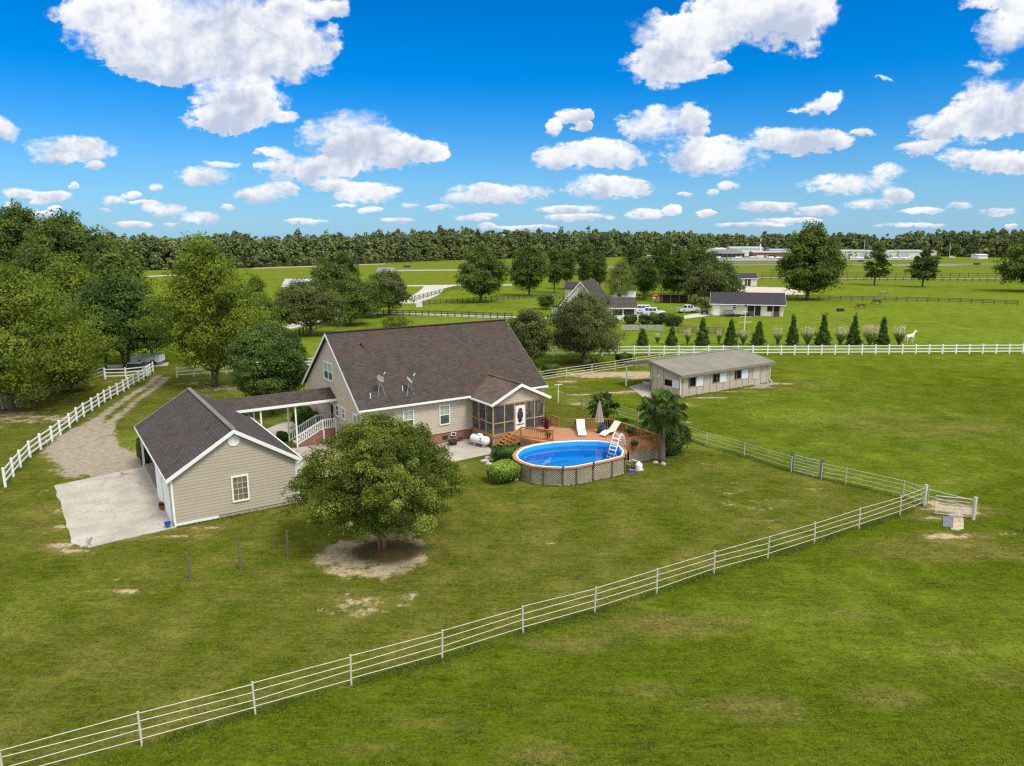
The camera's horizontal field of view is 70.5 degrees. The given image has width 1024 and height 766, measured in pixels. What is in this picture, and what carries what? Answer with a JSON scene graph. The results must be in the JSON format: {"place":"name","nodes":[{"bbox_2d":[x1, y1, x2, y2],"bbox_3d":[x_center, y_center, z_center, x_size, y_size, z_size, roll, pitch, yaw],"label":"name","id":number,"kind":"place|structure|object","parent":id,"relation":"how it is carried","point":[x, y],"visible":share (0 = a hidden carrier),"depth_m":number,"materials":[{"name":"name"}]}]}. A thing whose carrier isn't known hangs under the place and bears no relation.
{"place":"outdoors","nodes":[
{"label":"outdoors","id":0,"kind":"place"},
{"bbox_2d":[107,362,168,368],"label":"yard road","id":1,"kind":"structure","parent":0,"point":[144,364],"depth_m":100.24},
{"bbox_2d":[130,354,164,365],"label":"white trailer","id":2,"kind":"object","parent":1,"relation":"on","point":[144,358],"visible":0.77,"depth_m":100.06,"materials":[{"name":"paint"}]},
{"bbox_2d":[400,286,439,302],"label":"road","id":3,"kind":"structure","parent":0,"point":[424,289],"depth_m":224.80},
{"bbox_2d":[0,244,1023,765],"bbox_3d":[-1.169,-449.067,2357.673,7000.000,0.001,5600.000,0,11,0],"label":"ground","id":4,"kind":"structure","parent":0,"point":[88,446],"depth_m":36.51,"materials":[{"name":"green plant"}]},
{"bbox_2d":[0,232,22,276],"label":"oak tree","id":5,"kind":"object","parent":4,"relation":"on","point":[3,242],"visible":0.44,"depth_m":205.39,"materials":[{"name":"green plant"}]},
{"bbox_2d":[0,199,44,259],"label":"oak tree","id":6,"kind":"object","parent":4,"relation":"on","point":[15,219],"visible":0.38,"depth_m":216.33,"materials":[{"name":"green plant"}]},
{"bbox_2d":[1,235,82,297],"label":"oak tree","id":7,"kind":"object","parent":4,"relation":"on","point":[39,260],"visible":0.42,"depth_m":170.28,"materials":[{"name":"green plant"}]},
{"bbox_2d":[0,367,103,408],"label":"paddock fence","id":8,"kind":"object","parent":4,"relation":"on","point":[1,401],"visible":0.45,"depth_m":80.23,"materials":[{"name":"paint"}]},
{"bbox_2d":[4,208,110,269],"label":"oak tree","id":9,"kind":"object","parent":4,"relation":"on","point":[67,233],"visible":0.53,"depth_m":205.90,"materials":[{"name":"green plant"}]},
{"bbox_2d":[0,257,121,410],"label":"broad tree","id":10,"kind":"object","parent":4,"relation":"on","point":[65,352],"visible":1,"depth_m":72.02,"materials":[{"name":"green plant"}]},
{"bbox_2d":[25,251,99,342],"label":"broad tree","id":11,"kind":"object","parent":4,"relation":"on","point":[66,279],"visible":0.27,"depth_m":103.34,"materials":[{"name":"green plant"}]},
{"bbox_2d":[43,336,108,391],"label":"broad tree","id":12,"kind":"object","parent":4,"relation":"on","point":[88,374],"visible":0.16,"depth_m":82.66,"materials":[{"name":"green plant"}]},
{"bbox_2d":[1,362,153,486],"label":"vinyl fence","id":13,"kind":"object","parent":4,"relation":"on","point":[12,473],"visible":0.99,"depth_m":65.92,"materials":[{"name":"plastic"}]},
{"bbox_2d":[71,279,131,369],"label":"dark tree","id":14,"kind":"object","parent":4,"relation":"on","point":[105,361],"visible":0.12,"depth_m":94.61,"materials":[{"name":"green plant"}]},
{"bbox_2d":[79,234,132,284],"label":"oak tree","id":15,"kind":"object","parent":4,"relation":"on","point":[95,249],"visible":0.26,"depth_m":201.40,"materials":[{"name":"green plant"}]},
{"bbox_2d":[54,467,175,547],"bbox_3d":[-26.376,7.929,47.919,5.976,0.120,14.644,-8,14,-34],"label":"driveway apron","id":16,"kind":"object","parent":4,"relation":"on","point":[108,508],"visible":0.99,"depth_m":46.78,"materials":[{"name":"concrete"}]},
{"bbox_2d":[63,263,174,369],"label":"dark tree","id":17,"kind":"object","parent":4,"relation":"on","point":[114,289],"visible":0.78,"depth_m":93.96,"materials":[{"name":"green plant"}]},
{"bbox_2d":[88,242,152,299],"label":"oak tree","id":18,"kind":"object","parent":4,"relation":"on","point":[113,257],"visible":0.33,"depth_m":171.39,"materials":[{"name":"green plant"}]},
{"bbox_2d":[135,437,151,462],"bbox_3d":[-28.631,5.219,56.390,1.187,2.095,1.674,-7,13,-33],"label":"tall hedge","id":19,"kind":"object","parent":4,"relation":"on","point":[139,452],"visible":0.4,"depth_m":55.82,"materials":[{"name":"green plant"}]},
{"bbox_2d":[128,230,285,387],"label":"tall tree","id":20,"kind":"object","parent":4,"relation":"on","point":[199,268],"visible":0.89,"depth_m":81.80,"materials":[{"name":"green plant"}]},
{"bbox_2d":[134,387,302,526],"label":"garage","id":21,"kind":"structure","parent":4,"relation":"on","point":[211,458],"depth_m":45.96,"materials":[{"name":"plastic"}]},
{"bbox_2d":[162,479,172,522],"bbox_3d":[-21.469,7.226,45.146,0.074,2.290,2.700,-7,13,-33],"label":"garage door","id":22,"kind":"structure","parent":21,"relation":"in","point":[166,489],"depth_m":44.83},
{"bbox_2d":[230,474,249,502],"bbox_3d":[-17.055,6.604,45.528,1.050,1.700,0.105,-7,13,-33],"label":"window","id":23,"kind":"structure","parent":21,"relation":"in","point":[239,483],"depth_m":45.53,"materials":[{"name":"clear glass"}]},
{"bbox_2d":[241,274,268,299],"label":"tree","id":24,"kind":"object","parent":4,"relation":"on","point":[257,285],"visible":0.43,"depth_m":173.44,"materials":[{"name":"green plant"}]},
{"bbox_2d":[223,321,310,414],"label":"round tree","id":25,"kind":"object","parent":4,"relation":"on","point":[283,364],"visible":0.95,"depth_m":68.69,"materials":[{"name":"green plant"}]},
{"bbox_2d":[215,387,336,447],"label":"covered walkway","id":26,"kind":"structure","parent":4,"relation":"on","point":[260,403],"depth_m":59.66,"materials":[{"name":"brown"}]},
{"bbox_2d":[267,422,294,435],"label":"back walkway","id":27,"kind":"structure","parent":4,"relation":"on","point":[282,426],"depth_m":66.88,"materials":[{"name":"concrete"}]},
{"bbox_2d":[264,276,350,335],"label":"live oak","id":28,"kind":"object","parent":4,"relation":"on","point":[307,301],"visible":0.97,"depth_m":127.63,"materials":[{"name":"green plant"}]},
{"bbox_2d":[0,225,617,269],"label":"woodland","id":29,"kind":"object","parent":4,"relation":"on","point":[157,253],"visible":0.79,"depth_m":532.57,"materials":[{"name":"plant"}]},
{"bbox_2d":[297,411,321,430],"bbox_3d":[-17.963,3.600,64.515,2.274,2.055,2.148,-7,13,-33],"label":"round shrub","id":30,"kind":"object","parent":4,"relation":"on","point":[303,417],"visible":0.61,"depth_m":63.94,"materials":[{"name":"green plant"}]},
{"bbox_2d":[290,413,336,446],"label":"entry stairs","id":31,"kind":"structure","parent":4,"relation":"on","point":[312,434],"depth_m":61.80,"materials":[{"name":"wood"}]},
{"bbox_2d":[292,444,361,483],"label":"walkway","id":32,"kind":"structure","parent":4,"relation":"on","point":[300,451],"depth_m":59.55,"materials":[{"name":"concrete"}]},
{"bbox_2d":[304,257,355,288],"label":"oak tree","id":33,"kind":"object","parent":4,"relation":"on","point":[328,273],"visible":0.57,"depth_m":187.74,"materials":[{"name":"green plant"}]},
{"bbox_2d":[335,249,361,300],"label":"pointed tree","id":34,"kind":"object","parent":4,"relation":"on","point":[344,259],"visible":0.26,"depth_m":195.76,"materials":[{"name":"green plant"}]},
{"bbox_2d":[327,273,378,324],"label":"oak tree","id":35,"kind":"object","parent":4,"relation":"on","point":[355,291],"visible":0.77,"depth_m":144.27,"materials":[{"name":"green plant"}]},
{"bbox_2d":[277,410,473,549],"bbox_3d":[-7.775,5.386,40.481,9.907,8.062,8.987,3,12,14],"label":"crepe myrtle","id":36,"kind":"object","parent":4,"relation":"on","point":[392,447],"visible":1,"depth_m":38.08,"materials":[{"name":"green plant"}]},
{"bbox_2d":[363,278,397,317],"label":"oak tree","id":37,"kind":"object","parent":4,"relation":"on","point":[378,297],"visible":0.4,"depth_m":159.22,"materials":[{"name":"green plant"}]},
{"bbox_2d":[367,268,416,313],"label":"oak tree","id":38,"kind":"object","parent":4,"relation":"on","point":[394,285],"visible":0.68,"depth_m":164.64,"materials":[{"name":"green plant"}]},
{"bbox_2d":[380,314,412,327],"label":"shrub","id":39,"kind":"object","parent":4,"relation":"on","point":[395,321],"visible":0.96,"depth_m":140.57,"materials":[{"name":"green plant"}]},
{"bbox_2d":[302,319,550,447],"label":"house","id":40,"kind":"structure","parent":4,"relation":"on","point":[470,378],"depth_m":62.22,"materials":[{"name":"beige"}]},
{"bbox_2d":[323,360,332,381],"bbox_3d":[-15.822,-1.012,62.418,0.105,1.580,2.180,-7,13,-33],"label":"window","id":41,"kind":"structure","parent":40,"relation":"in","point":[327,367],"depth_m":62.37,"materials":[{"name":"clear glass"}]},
{"bbox_2d":[439,404,449,425],"bbox_3d":[-5.696,2.690,61.246,1.010,1.720,0.105,-7,13,-33],"label":"window","id":42,"kind":"structure","parent":40,"relation":"in","point":[444,410],"depth_m":61.25,"materials":[{"name":"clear glass"}]},
{"bbox_2d":[379,309,511,318],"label":"board fence","id":43,"kind":"object","parent":4,"relation":"on","point":[447,313],"visible":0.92,"depth_m":162.99,"materials":[{"name":"brown wood"}]},
{"bbox_2d":[366,312,549,318],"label":"lane","id":44,"kind":"structure","parent":4,"relation":"on","point":[448,314],"depth_m":165.53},
{"bbox_2d":[0,488,924,765],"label":"pipe fence","id":45,"kind":"object","parent":4,"relation":"on","point":[350,664],"visible":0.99,"depth_m":29.06,"materials":[{"name":"metal"}]},
{"bbox_2d":[1,371,926,746],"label":"long grass","id":46,"kind":"structure","parent":4,"relation":"on","point":[521,633],"depth_m":36.22,"materials":[{"name":"plant"}]},
{"bbox_2d":[436,438,492,461],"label":"patio","id":47,"kind":"structure","parent":4,"relation":"on","point":[463,449],"depth_m":59.43,"materials":[{"name":"concrete"}]},
{"bbox_2d":[470,433,489,447],"bbox_3d":[-2.681,4.771,60.633,1.995,1.180,0.750,9,15,40],"label":"propane tank","id":48,"kind":"object","parent":47,"relation":"on","point":[478,438],"visible":1,"depth_m":60.29,"materials":[{"name":"metal"}]},
{"bbox_2d":[453,240,510,301],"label":"round tree","id":49,"kind":"object","parent":4,"relation":"on","point":[479,258],"visible":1,"depth_m":195.94,"materials":[{"name":"green plant"}]},
{"bbox_2d":[423,292,556,304],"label":"board fence","id":50,"kind":"object","parent":4,"relation":"on","point":[497,299],"visible":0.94,"depth_m":202.67,"materials":[{"name":"brown wood"}]},
{"bbox_2d":[486,459,521,483],"bbox_3d":[-0.578,6.329,51.907,2.570,1.528,2.031,-7,13,-33],"label":"bright bush","id":51,"kind":"object","parent":4,"relation":"on","point":[503,471],"visible":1,"depth_m":51.27,"materials":[{"name":"green plant"}]},
{"bbox_2d":[490,444,522,460],"bbox_3d":[-0.269,5.458,56.994,2.981,1.251,2.078,-7,13,-33],"label":"square hedge","id":52,"kind":"object","parent":4,"relation":"on","point":[501,452],"visible":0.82,"depth_m":56.24,"materials":[{"name":"green plant"}]},
{"bbox_2d":[507,242,553,295],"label":"round tree","id":53,"kind":"object","parent":4,"relation":"on","point":[529,269],"visible":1,"depth_m":218.67,"materials":[{"name":"green plant"}]},
{"bbox_2d":[506,308,555,361],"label":"live oak","id":54,"kind":"object","parent":4,"relation":"on","point":[530,330],"visible":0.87,"depth_m":96.46,"materials":[{"name":"green plant"}]},
{"bbox_2d":[537,294,553,308],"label":"tree","id":55,"kind":"object","parent":4,"relation":"on","point":[546,301],"visible":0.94,"depth_m":178.17,"materials":[{"name":"green plant"}]},
{"bbox_2d":[544,246,567,292],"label":"pine tree","id":56,"kind":"object","parent":4,"relation":"on","point":[555,266],"visible":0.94,"depth_m":233.04,"materials":[{"name":"green plant"}]},
{"bbox_2d":[560,248,578,282],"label":"pine tree","id":57,"kind":"object","parent":4,"relation":"on","point":[568,263],"visible":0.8,"depth_m":250.78,"materials":[{"name":"green plant"}]},
{"bbox_2d":[512,440,627,485],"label":"swimming pool","id":58,"kind":"structure","parent":4,"relation":"on","point":[579,467],"depth_m":54.99,"materials":[{"name":"liquid"}]},
{"bbox_2d":[493,415,657,462],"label":"wooden deck","id":59,"kind":"structure","parent":4,"relation":"on","point":[537,435],"depth_m":58.97,"materials":[{"name":"brown wood"}]},
{"bbox_2d":[574,244,596,281],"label":"pine tree","id":60,"kind":"object","parent":4,"relation":"on","point":[584,260],"visible":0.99,"depth_m":241.06,"materials":[{"name":"green plant"}]},
{"bbox_2d":[545,281,628,362],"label":"live oak","id":61,"kind":"object","parent":4,"relation":"on","point":[582,321],"visible":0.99,"depth_m":98.08,"materials":[{"name":"green plant"}]},
{"bbox_2d":[591,251,610,285],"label":"pine tree","id":62,"kind":"object","parent":4,"relation":"on","point":[599,274],"visible":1,"depth_m":241.23,"materials":[{"name":"green plant"}]},
{"bbox_2d":[586,391,619,425],"bbox_3d":[8.044,2.701,63.951,3.110,4.066,2.951,0,11,0],"label":"fan palm","id":63,"kind":"object","parent":4,"relation":"on","point":[605,398],"visible":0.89,"depth_m":63.44,"materials":[{"name":"green plant"}]},
{"bbox_2d":[603,256,637,296],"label":"willow tree","id":64,"kind":"object","parent":4,"relation":"on","point":[624,274],"visible":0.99,"depth_m":198.64,"materials":[{"name":"green plant"}]},
{"bbox_2d":[540,348,710,378],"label":"pipe fence","id":65,"kind":"object","parent":4,"relation":"on","point":[566,370],"visible":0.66,"depth_m":94.24,"materials":[{"name":"metal"}]},
{"bbox_2d":[622,244,643,289],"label":"pine tree","id":66,"kind":"object","parent":4,"relation":"on","point":[632,257],"visible":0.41,"depth_m":220.64,"materials":[{"name":"green plant"}]},
{"bbox_2d":[629,383,652,397],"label":"barn pad","id":67,"kind":"object","parent":4,"relation":"on","point":[645,391],"visible":0.35,"depth_m":83.47,"materials":[{"name":"concrete"}]},
{"bbox_2d":[630,255,660,298],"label":"dark tree","id":68,"kind":"object","parent":4,"relation":"on","point":[646,276],"visible":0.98,"depth_m":206.13,"materials":[{"name":"green plant"}]},
{"bbox_2d":[648,234,676,293],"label":"pine tree","id":69,"kind":"object","parent":4,"relation":"on","point":[661,256],"visible":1,"depth_m":197.23,"materials":[{"name":"green plant"}]},
{"bbox_2d":[636,387,689,462],"bbox_3d":[11.545,3.279,55.921,4.228,6.035,4.140,0,11,0],"label":"fan palm","id":70,"kind":"object","parent":4,"relation":"on","point":[661,420],"visible":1,"depth_m":55.02,"materials":[{"name":"green plant"}]},
{"bbox_2d":[645,424,691,455],"bbox_3d":[12.668,4.348,58.442,3.356,2.821,3.171,-7,13,-33],"label":"round shrub","id":71,"kind":"object","parent":4,"relation":"on","point":[674,442],"visible":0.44,"depth_m":57.43,"materials":[{"name":"green plant"}]},
{"bbox_2d":[661,316,683,325],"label":"hedge","id":72,"kind":"object","parent":4,"relation":"on","point":[672,320],"visible":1,"depth_m":143.71,"materials":[{"name":"green plant"}]},
{"bbox_2d":[653,251,692,293],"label":"broad tree","id":73,"kind":"object","parent":4,"relation":"on","point":[666,285],"visible":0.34,"depth_m":214.94,"materials":[{"name":"green plant"}]},
{"bbox_2d":[659,294,687,302],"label":"run in shelter","id":74,"kind":"object","parent":4,"relation":"on","point":[670,298],"visible":0.9,"depth_m":198.63,"materials":[{"name":"brown wood"}]},
{"bbox_2d":[558,392,792,471],"bbox_3d":[13.202,3.733,65.721,0.918,1.301,28.664,-7,13,-33],"label":"pipe fence","id":75,"kind":"object","parent":4,"relation":"on","point":[700,436],"visible":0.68,"depth_m":59.25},
{"bbox_2d":[665,249,690,293],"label":"pine tree","id":76,"kind":"object","parent":4,"relation":"on","point":[681,256],"visible":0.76,"depth_m":210.84,"materials":[{"name":"green plant"}]},
{"bbox_2d":[399,264,986,270],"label":"runway","id":77,"kind":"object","parent":4,"relation":"on","point":[734,265],"visible":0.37,"depth_m":477.74,"materials":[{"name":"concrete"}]},
{"bbox_2d":[623,348,775,396],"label":"stable barn","id":78,"kind":"structure","parent":4,"relation":"on","point":[700,373],"depth_m":82.78,"materials":[{"name":"beige metal"}]},
{"bbox_2d":[687,243,712,266],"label":"pine tree","id":79,"kind":"object","parent":4,"relation":"on","point":[695,252],"visible":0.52,"depth_m":219.66,"materials":[{"name":"green plant"}]},
{"bbox_2d":[694,318,709,345],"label":"cone tree","id":80,"kind":"object","parent":4,"relation":"on","point":[702,338],"visible":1,"depth_m":117.42,"materials":[{"name":"green plant"}]},
{"bbox_2d":[668,256,747,299],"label":"live oak","id":81,"kind":"object","parent":4,"relation":"on","point":[715,274],"visible":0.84,"depth_m":190.75,"materials":[{"name":"green plant"}]},
{"bbox_2d":[724,318,737,345],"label":"cone tree","id":82,"kind":"object","parent":4,"relation":"on","point":[730,336],"visible":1,"depth_m":117.40,"materials":[{"name":"green plant"}]},
{"bbox_2d":[715,249,746,256],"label":"terminal building","id":83,"kind":"structure","parent":4,"relation":"on","point":[728,252],"depth_m":676.65,"materials":[{"name":"white glass"}]},
{"bbox_2d":[736,273,758,285],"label":"shed","id":84,"kind":"structure","parent":4,"relation":"on","point":[751,278],"depth_m":266.70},
{"bbox_2d":[750,321,767,345],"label":"cone tree","id":85,"kind":"object","parent":4,"relation":"on","point":[758,336],"visible":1,"depth_m":117.43,"materials":[{"name":"green plant"}]},
{"bbox_2d":[749,251,788,257],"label":"brick building","id":86,"kind":"structure","parent":4,"relation":"on","point":[763,254],"depth_m":663.97,"materials":[{"name":"red brick"}]},
{"bbox_2d":[740,287,803,294],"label":"gravel yard","id":87,"kind":"structure","parent":4,"relation":"on","point":[766,289],"depth_m":242.76,"materials":[{"name":"gravel"}]},
{"bbox_2d":[546,344,1023,355],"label":"vinyl fence","id":88,"kind":"object","parent":4,"relation":"on","point":[835,352],"visible":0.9,"depth_m":108.34,"materials":[{"name":"plastic"}]},
{"bbox_2d":[784,314,799,345],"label":"cone tree","id":89,"kind":"object","parent":4,"relation":"on","point":[792,335],"visible":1,"depth_m":117.21,"materials":[{"name":"green plant"}]},
{"bbox_2d":[602,228,1023,257],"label":"woodland","id":90,"kind":"object","parent":4,"relation":"on","point":[1001,242],"visible":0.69,"depth_m":742.15,"materials":[{"name":"plant"}]},
{"bbox_2d":[770,219,857,299],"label":"tree","id":91,"kind":"object","parent":4,"relation":"on","point":[814,255],"visible":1,"depth_m":200.17,"materials":[{"name":"green plant"}]},
{"bbox_2d":[719,257,914,260],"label":"apron","id":92,"kind":"object","parent":4,"relation":"on","point":[773,259],"depth_m":606.90,"materials":[{"name":"concrete"}]},
{"bbox_2d":[813,313,832,345],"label":"cone tree","id":93,"kind":"object","parent":4,"relation":"on","point":[822,336],"visible":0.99,"depth_m":116.42,"materials":[{"name":"green plant"}]},
{"bbox_2d":[845,312,863,344],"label":"cone tree","id":94,"kind":"object","parent":4,"relation":"on","point":[853,337],"visible":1,"depth_m":117.14,"materials":[{"name":"green plant"}]},
{"bbox_2d":[862,324,881,346],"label":"pampas plant","id":95,"kind":"object","parent":4,"relation":"on","point":[869,337],"visible":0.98,"depth_m":115.84,"materials":[{"name":"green plant"}]},
{"bbox_2d":[821,463,923,500],"bbox_3d":[24.646,6.865,49.612,0.532,1.351,6.980,-9,15,-39],"label":"pipe fence","id":96,"kind":"object","parent":4,"relation":"on","point":[870,481],"visible":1,"depth_m":49.80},
{"bbox_2d":[863,242,892,284],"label":"pine tree","id":97,"kind":"object","parent":4,"relation":"on","point":[877,254],"visible":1,"depth_m":267.21,"materials":[{"name":"green plant"}]},
{"bbox_2d":[873,315,891,346],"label":"cone tree","id":98,"kind":"object","parent":4,"relation":"on","point":[883,339],"visible":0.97,"depth_m":116.33,"materials":[{"name":"green plant"}]},
{"bbox_2d":[758,276,1017,281],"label":"board fence","id":99,"kind":"object","parent":4,"relation":"on","point":[777,277],"visible":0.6,"depth_m":297.78,"materials":[{"name":"brown wood"}]},
{"bbox_2d":[786,295,1018,305],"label":"board fence","id":100,"kind":"object","parent":4,"relation":"on","point":[896,298],"visible":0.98,"depth_m":198.72,"materials":[{"name":"wood"}]},
{"bbox_2d":[895,250,936,257],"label":"hangar","id":101,"kind":"structure","parent":4,"relation":"on","point":[908,253],"depth_m":659.44,"materials":[{"name":"white metal"}]},
{"bbox_2d":[903,247,941,286],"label":"pine tree","id":102,"kind":"object","parent":4,"relation":"on","point":[926,266],"visible":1,"depth_m":256.32,"materials":[{"name":"green plant"}]},
{"bbox_2d":[991,235,1023,286],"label":"tree","id":103,"kind":"object","parent":4,"relation":"on","point":[1011,271],"visible":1,"depth_m":234.47,"materials":[{"name":"green plant"}]},
{"bbox_2d":[0,0,1023,240],"label":"sky","id":104,"kind":"structure","parent":0,"point":[158,118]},
{"bbox_2d":[551,279,609,316],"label":"neighbour house","id":105,"kind":"structure","parent":0,"point":[570,287],"depth_m":162.42,"materials":[{"name":"grey"}]},
{"bbox_2d":[607,297,637,320],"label":"pool house","id":106,"kind":"structure","parent":0,"point":[628,305],"depth_m":155.64,"materials":[{"name":"white metal"}]},
{"bbox_2d":[604,417,650,435],"bbox_3d":[10.244,3.977,63.868,1.981,1.409,5.539,-7,13,-33],"label":"hedge","id":107,"kind":"object","parent":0,"point":[630,422],"visible":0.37,"depth_m":63.71,"materials":[{"name":"green plant"}]},
{"bbox_2d":[710,292,785,316],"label":"house","id":108,"kind":"structure","parent":0,"point":[765,304],"depth_m":162.52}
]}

